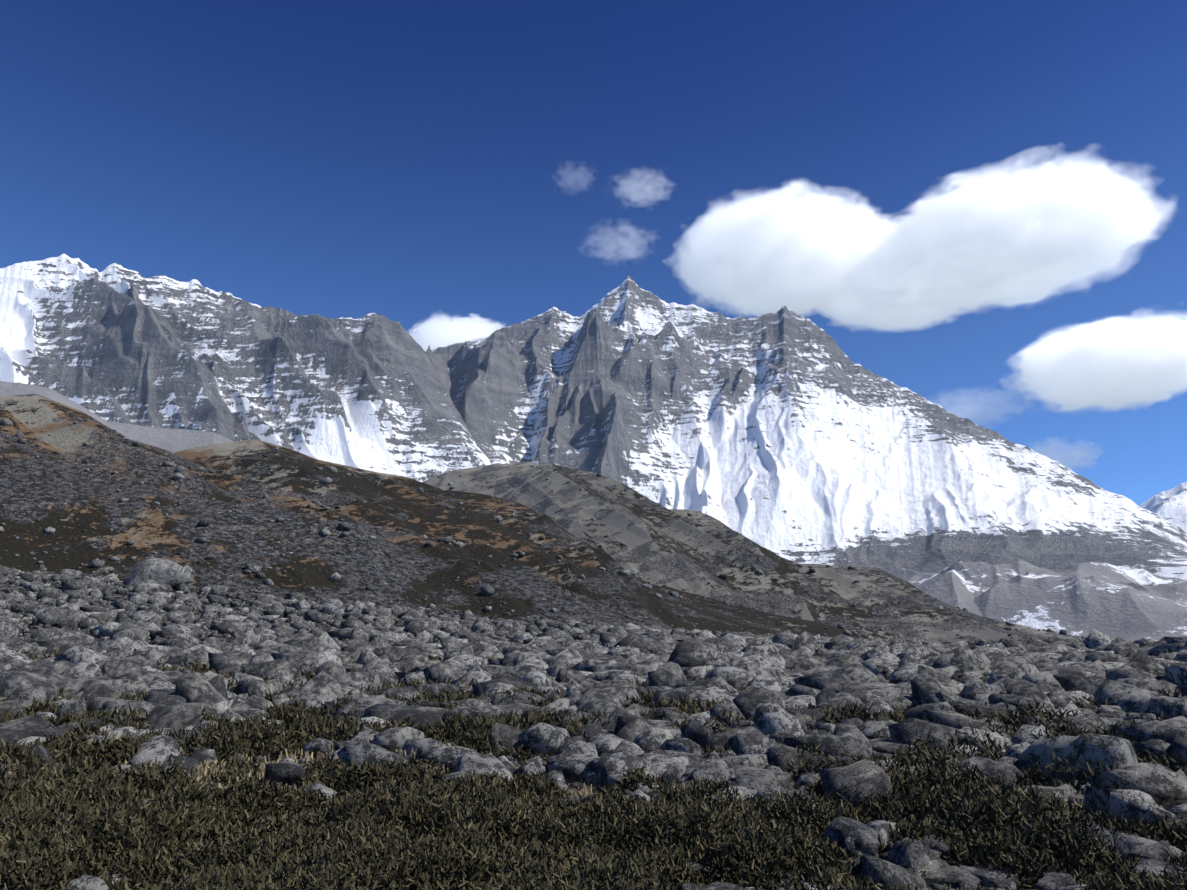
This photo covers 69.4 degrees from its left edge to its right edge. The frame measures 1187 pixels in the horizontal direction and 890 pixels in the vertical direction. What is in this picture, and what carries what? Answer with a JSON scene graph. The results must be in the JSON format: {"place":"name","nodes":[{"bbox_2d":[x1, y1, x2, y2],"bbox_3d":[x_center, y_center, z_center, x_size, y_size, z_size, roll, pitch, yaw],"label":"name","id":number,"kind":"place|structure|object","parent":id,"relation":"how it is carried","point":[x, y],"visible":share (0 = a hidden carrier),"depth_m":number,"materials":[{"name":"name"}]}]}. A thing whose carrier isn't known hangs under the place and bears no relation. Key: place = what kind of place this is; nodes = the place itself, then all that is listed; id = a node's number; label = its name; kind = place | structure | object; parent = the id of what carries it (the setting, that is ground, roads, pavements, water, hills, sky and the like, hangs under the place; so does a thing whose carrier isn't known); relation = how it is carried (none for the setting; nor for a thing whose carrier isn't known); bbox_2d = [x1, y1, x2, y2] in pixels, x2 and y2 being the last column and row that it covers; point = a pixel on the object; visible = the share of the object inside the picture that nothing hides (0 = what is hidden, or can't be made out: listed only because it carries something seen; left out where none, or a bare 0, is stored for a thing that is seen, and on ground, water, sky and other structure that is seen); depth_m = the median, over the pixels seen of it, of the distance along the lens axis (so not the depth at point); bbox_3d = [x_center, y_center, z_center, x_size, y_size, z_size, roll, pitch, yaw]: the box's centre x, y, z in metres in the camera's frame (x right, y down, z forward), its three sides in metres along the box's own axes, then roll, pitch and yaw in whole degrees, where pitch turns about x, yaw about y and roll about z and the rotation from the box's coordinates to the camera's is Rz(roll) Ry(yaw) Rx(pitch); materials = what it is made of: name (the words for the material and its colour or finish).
{"place":"outdoors","nodes":[
{"label":"outdoors","id":0,"kind":"place"},
{"bbox_2d":[0,253,490,481],"bbox_3d":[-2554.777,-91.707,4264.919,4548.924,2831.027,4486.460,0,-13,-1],"label":"mountain","id":1,"kind":"structure","parent":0,"point":[115,342],"depth_m":4962.23,"materials":[{"name":"grey stone"}]},
{"bbox_2d":[0,394,641,629],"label":"hill spur","id":2,"kind":"structure","parent":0,"point":[77,541],"depth_m":255.18,"materials":[{"name":"soil"}]},
{"bbox_2d":[0,401,642,626],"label":"hill boulders","id":3,"kind":"object","parent":2,"relation":"on","point":[336,576],"depth_m":258.90,"materials":[{"name":"stone"}]},
{"bbox_2d":[174,439,876,638],"bbox_3d":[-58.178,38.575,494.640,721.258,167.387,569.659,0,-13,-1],"label":"hill spur","id":4,"kind":"structure","parent":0,"point":[306,479],"depth_m":504.10,"materials":[{"name":"soil"}]},
{"bbox_2d":[196,445,874,637],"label":"hill boulders","id":5,"kind":"object","parent":4,"relation":"on","point":[675,594],"depth_m":483.79,"materials":[{"name":"stone"}]},
{"bbox_2d":[1,582,1163,889],"bbox_3d":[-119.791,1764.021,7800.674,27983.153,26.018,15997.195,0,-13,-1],"label":"ground","id":6,"kind":"structure","parent":0,"point":[325,764],"depth_m":17.73,"materials":[{"name":"soil"}]},
{"bbox_2d":[0,381,233,452],"bbox_3d":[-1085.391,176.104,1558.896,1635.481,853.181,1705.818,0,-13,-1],"label":"moraine","id":7,"kind":"structure","parent":6,"relation":"on","point":[172,440],"depth_m":2110.10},
{"bbox_2d":[521,876,625,889],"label":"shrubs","id":8,"kind":"object","parent":6,"relation":"on","point":[574,887],"visible":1,"depth_m":6.55,"materials":[{"name":"green plant"}]},
{"bbox_2d":[1,569,1156,655],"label":"shrubs","id":9,"kind":"object","parent":6,"relation":"on","point":[217,636],"visible":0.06,"depth_m":154.97,"materials":[{"name":"green plant"}]},
{"bbox_2d":[15,646,1170,700],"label":"shrubs","id":10,"kind":"object","parent":6,"relation":"on","point":[203,668],"visible":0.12,"depth_m":41.20,"materials":[{"name":"green plant"}]},
{"bbox_2d":[0,639,1186,827],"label":"boulders","id":11,"kind":"object","parent":6,"relation":"on","point":[915,679],"visible":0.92,"depth_m":24.91,"materials":[{"name":"stone"}]},
{"bbox_2d":[0,565,1186,658],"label":"moraine boulders","id":12,"kind":"object","parent":6,"relation":"on","point":[77,593],"visible":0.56,"depth_m":148.52,"materials":[{"name":"stone"}]},
{"bbox_2d":[0,676,1186,800],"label":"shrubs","id":13,"kind":"object","parent":6,"relation":"on","point":[302,724],"visible":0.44,"depth_m":18.66,"materials":[{"name":"green plant"}]},
{"bbox_2d":[0,752,1186,889],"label":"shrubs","id":14,"kind":"object","parent":6,"relation":"on","point":[385,833],"visible":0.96,"depth_m":9.32,"materials":[{"name":"green plant"}]},
{"bbox_2d":[31,557,1186,889],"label":"boulders","id":15,"kind":"object","parent":6,"relation":"on","point":[1107,751],"visible":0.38,"depth_m":14.11,"materials":[{"name":"stone"}]},
{"bbox_2d":[66,798,1186,889],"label":"boulders","id":16,"kind":"object","parent":6,"relation":"on","point":[897,862],"visible":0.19,"depth_m":8.80,"materials":[{"name":"stone"}]},
{"bbox_2d":[82,729,1179,804],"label":"dry grass","id":17,"kind":"structure","parent":6,"relation":"on","point":[203,771],"depth_m":16.46,"materials":[{"name":"plant"}]},
{"bbox_2d":[0,0,1186,505],"label":"sky","id":18,"kind":"structure","parent":0,"point":[982,204],"materials":[{"name":"blue"}]},
{"bbox_2d":[22,779,1186,889],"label":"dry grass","id":19,"kind":"structure","parent":0,"point":[593,789],"depth_m":11.60,"materials":[{"name":"plant"}]},
{"bbox_2d":[422,462,1085,641],"bbox_3d":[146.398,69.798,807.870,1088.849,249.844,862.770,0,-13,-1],"label":"hill spur","id":20,"kind":"structure","parent":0,"point":[736,552],"depth_m":725.72,"materials":[{"name":"grey stone"}]},
{"bbox_2d":[438,464,1113,640],"bbox_3d":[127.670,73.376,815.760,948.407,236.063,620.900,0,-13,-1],"label":"hill boulders","id":21,"kind":"object","parent":20,"relation":"on","point":[812,570],"depth_m":700.71,"materials":[{"name":"stone"}]},
{"bbox_2d":[425,276,1186,580],"bbox_3d":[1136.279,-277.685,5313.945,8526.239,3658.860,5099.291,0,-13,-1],"label":"mountain","id":22,"kind":"structure","parent":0,"point":[784,431],"depth_m":6080.88,"materials":[{"name":"white snow"}]},
{"bbox_2d":[888,559,1186,641],"bbox_3d":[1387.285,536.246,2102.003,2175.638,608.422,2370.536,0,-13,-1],"label":"foothills","id":23,"kind":"structure","parent":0,"point":[1131,603],"depth_m":1980.25,"materials":[{"name":"grey stone"}]},
{"bbox_2d":[1139,482,1186,531],"bbox_3d":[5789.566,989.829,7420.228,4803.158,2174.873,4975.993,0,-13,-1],"label":"mountain peak","id":24,"kind":"structure","parent":0,"point":[1170,505],"depth_m":8481.44,"materials":[{"name":"white snow"}]}
]}

